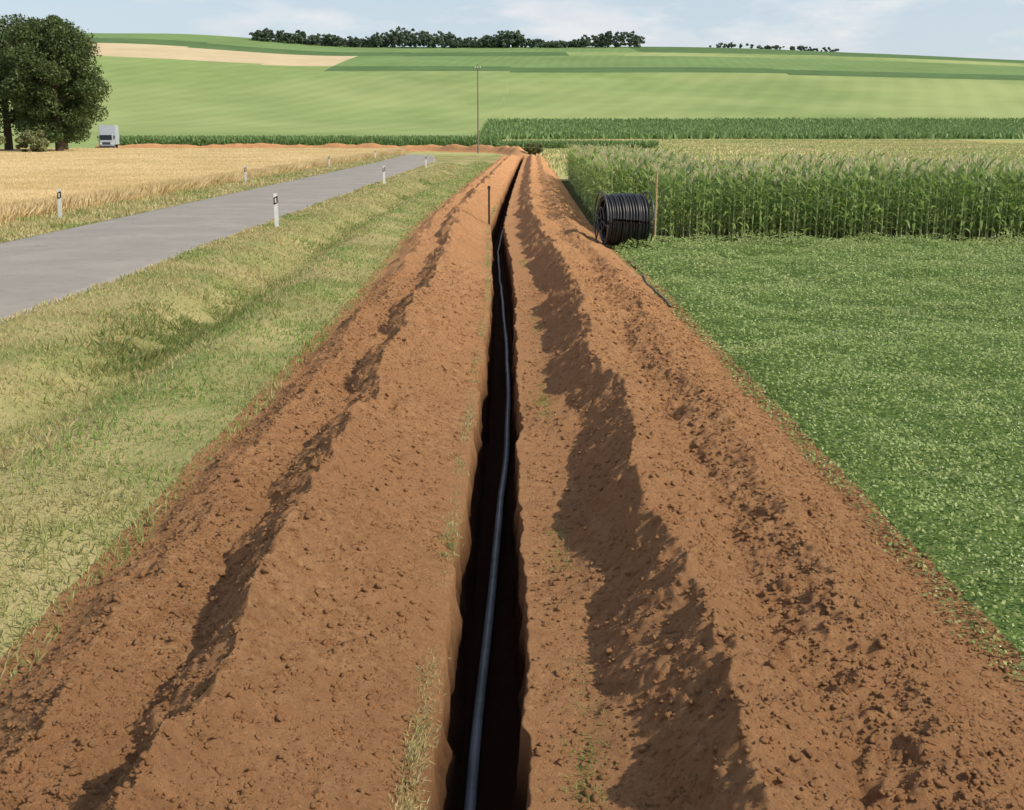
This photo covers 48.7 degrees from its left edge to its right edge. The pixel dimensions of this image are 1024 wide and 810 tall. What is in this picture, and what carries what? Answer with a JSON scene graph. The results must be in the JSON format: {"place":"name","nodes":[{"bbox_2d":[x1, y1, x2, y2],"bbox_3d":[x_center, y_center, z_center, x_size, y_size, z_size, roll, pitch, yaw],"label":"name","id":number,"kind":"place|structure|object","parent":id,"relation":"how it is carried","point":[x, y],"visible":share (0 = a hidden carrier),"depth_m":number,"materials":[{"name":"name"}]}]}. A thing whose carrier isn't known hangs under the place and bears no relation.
{"place":"outdoors","nodes":[
{"label":"outdoors","id":0,"kind":"place"},
{"bbox_2d":[0,148,408,222],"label":"wheat field","id":1,"kind":"structure","parent":0,"point":[31,182],"depth_m":72.04,"materials":[{"name":"beige plant"}]},
{"bbox_2d":[0,154,435,322],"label":"road","id":2,"kind":"structure","parent":0,"point":[37,269],"depth_m":30.74,"materials":[{"name":"grey asphalt"}]},
{"bbox_2d":[95,143,529,155],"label":"soil bank","id":3,"kind":"structure","parent":0,"point":[513,150],"depth_m":181.96,"materials":[{"name":"brown soil"}]},
{"bbox_2d":[97,134,658,149],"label":"corn field","id":4,"kind":"structure","parent":0,"point":[400,140],"depth_m":197.61,"materials":[{"name":"green plant"}]},
{"bbox_2d":[0,33,1023,691],"bbox_3d":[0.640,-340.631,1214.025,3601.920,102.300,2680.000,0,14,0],"label":"ground","id":5,"kind":"structure","parent":0,"point":[178,85],"depth_m":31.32,"materials":[{"name":"green plant"}]},
{"bbox_2d":[0,119,5,144],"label":"shrub","id":6,"kind":"object","parent":5,"relation":"on","point":[2,138],"visible":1,"depth_m":135.84,"materials":[{"name":"green plant"}]},
{"bbox_2d":[0,13,49,149],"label":"deciduous tree","id":7,"kind":"object","parent":5,"relation":"on","point":[7,115],"visible":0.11,"depth_m":150.53,"materials":[{"name":"green plant"}]},
{"bbox_2d":[14,129,49,151],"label":"shrub","id":8,"kind":"object","parent":5,"relation":"on","point":[26,138],"visible":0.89,"depth_m":137.73,"materials":[{"name":"green plant"}]},
{"bbox_2d":[0,14,112,150],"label":"deciduous tree","id":9,"kind":"object","parent":5,"relation":"on","point":[68,47],"visible":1,"depth_m":142.07,"materials":[{"name":"green plant"}]},
{"bbox_2d":[57,189,61,217],"bbox_3d":[-14.977,-6.601,37.520,0.132,1.120,0.114,3,14,1],"label":"delineator post","id":10,"kind":"object","parent":5,"relation":"on","point":[59,202],"visible":0.94,"depth_m":37.46,"materials":[{"name":"white plastic"}]},
{"bbox_2d":[31,16,101,149],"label":"deciduous tree","id":11,"kind":"object","parent":5,"relation":"on","point":[89,122],"visible":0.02,"depth_m":156.67,"materials":[{"name":"green plant"}]},
{"bbox_2d":[97,125,119,147],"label":"delivery truck","id":12,"kind":"object","parent":5,"relation":"on","point":[108,135],"visible":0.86,"depth_m":183.79,"materials":[{"name":"white metal"}]},
{"bbox_2d":[0,177,435,417],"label":"ditch weeds","id":13,"kind":"object","parent":5,"relation":"on","point":[229,318],"visible":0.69,"depth_m":17.60,"materials":[{"name":"green plant"}]},
{"bbox_2d":[244,166,246,181],"bbox_3d":[-14.999,-12.905,63.775,0.132,1.120,0.114,1,14,4],"label":"delineator post","id":14,"kind":"object","parent":5,"relation":"on","point":[245,175],"visible":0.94,"depth_m":63.71,"materials":[{"name":"white plastic"}]},
{"bbox_2d":[0,154,492,692],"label":"grass verge","id":15,"kind":"object","parent":5,"relation":"on","point":[152,202],"depth_m":16.23,"materials":[{"name":"green plant"}]},
{"bbox_2d":[273,193,278,226],"bbox_3d":[-7.203,-5.901,34.604,0.132,1.120,0.114,-1,14,-4],"label":"delineator post","id":16,"kind":"object","parent":5,"relation":"on","point":[276,217],"visible":0.94,"depth_m":34.54,"materials":[{"name":"white plastic"}]},
{"bbox_2d":[383,166,384,183],"bbox_3d":[-7.205,-12.904,63.775,0.132,1.120,0.114,-1,14,-4],"label":"delineator post","id":17,"kind":"object","parent":5,"relation":"on","point":[383,174],"visible":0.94,"depth_m":63.72,"materials":[{"name":"white plastic"}]},
{"bbox_2d":[249,26,644,47],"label":"distant tree row","id":18,"kind":"object","parent":5,"relation":"on","point":[451,40],"visible":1,"depth_m":1003.51,"materials":[{"name":"green plant"}]},
{"bbox_2d":[475,64,480,152],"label":"utility pole","id":19,"kind":"object","parent":5,"relation":"on","point":[477,68],"visible":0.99,"depth_m":159.80,"materials":[{"name":"brown wood"}]},
{"bbox_2d":[0,154,1023,809],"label":"cable trench with soil banks","id":20,"kind":"object","parent":5,"relation":"on","point":[546,222],"visible":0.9,"depth_m":6.71,"materials":[{"name":"brown soil"}]},
{"bbox_2d":[464,207,510,809],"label":"trench cable","id":21,"kind":"object","parent":20,"relation":"on","point":[473,764],"visible":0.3,"depth_m":8.72,"materials":[{"name":"black plastic"}]},
{"bbox_2d":[487,186,490,223],"bbox_3d":[-0.720,-6.119,35.554,0.092,1.500,0.092,6,15,22],"label":"marker peg","id":22,"kind":"object","parent":20,"relation":"on","point":[488,188],"visible":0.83,"depth_m":35.49,"materials":[{"name":"brown wood"}]},
{"bbox_2d":[387,203,616,809],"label":"trench edge grass","id":23,"kind":"structure","parent":20,"relation":"on","point":[417,745],"depth_m":5.56,"materials":[{"name":"green plant"}]},
{"bbox_2d":[0,255,1023,809],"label":"soil clods","id":24,"kind":"object","parent":20,"relation":"on","point":[538,751],"visible":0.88,"depth_m":6.17,"materials":[{"name":"brown soil"}]},
{"bbox_2d":[612,248,671,307],"bbox_3d":[2.600,-2.760,23.352,0.153,0.061,9.703,0,14,0],"label":"surface hose","id":25,"kind":"object","parent":20,"relation":"on","point":[660,295],"visible":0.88,"depth_m":20.73,"materials":[{"name":"black plastic"}]},
{"bbox_2d":[524,142,543,154],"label":"shrub","id":26,"kind":"object","parent":5,"relation":"on","point":[535,149],"visible":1,"depth_m":145.76,"materials":[{"name":"green plant"}]},
{"bbox_2d":[594,191,654,246],"bbox_3d":[2.800,-4.654,28.398,1.207,1.395,1.383,-2,14,-10],"label":"cable reel","id":27,"kind":"object","parent":5,"relation":"on","point":[623,217],"visible":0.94,"depth_m":27.92,"materials":[{"name":"black plastic"}]},
{"bbox_2d":[653,170,657,244],"bbox_3d":[3.667,-5.041,28.924,0.058,1.900,0.047,-6,15,-22],"label":"wooden stake","id":28,"kind":"object","parent":5,"relation":"on","point":[655,204],"visible":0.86,"depth_m":28.88,"materials":[{"name":"brown wood"}]},
{"bbox_2d":[709,42,839,51],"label":"distant hedge","id":29,"kind":"object","parent":5,"relation":"on","point":[800,47],"visible":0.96,"depth_m":1040.24,"materials":[{"name":"green plant"}]},
{"bbox_2d":[0,0,1023,59],"label":"sky","id":30,"kind":"structure","parent":0,"point":[985,29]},
{"bbox_2d":[475,116,1023,139],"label":"corn field","id":31,"kind":"structure","parent":0,"point":[793,128],"depth_m":376.33,"materials":[{"name":"green plant"}]},
{"bbox_2d":[523,138,1023,209],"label":"dry grass","id":32,"kind":"structure","parent":0,"point":[747,149],"depth_m":191.69,"materials":[{"name":"beige plant"}]},
{"bbox_2d":[562,142,1023,241],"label":"corn field","id":33,"kind":"structure","parent":0,"point":[858,193],"depth_m":30.78,"materials":[{"name":"green plant"}]}
]}

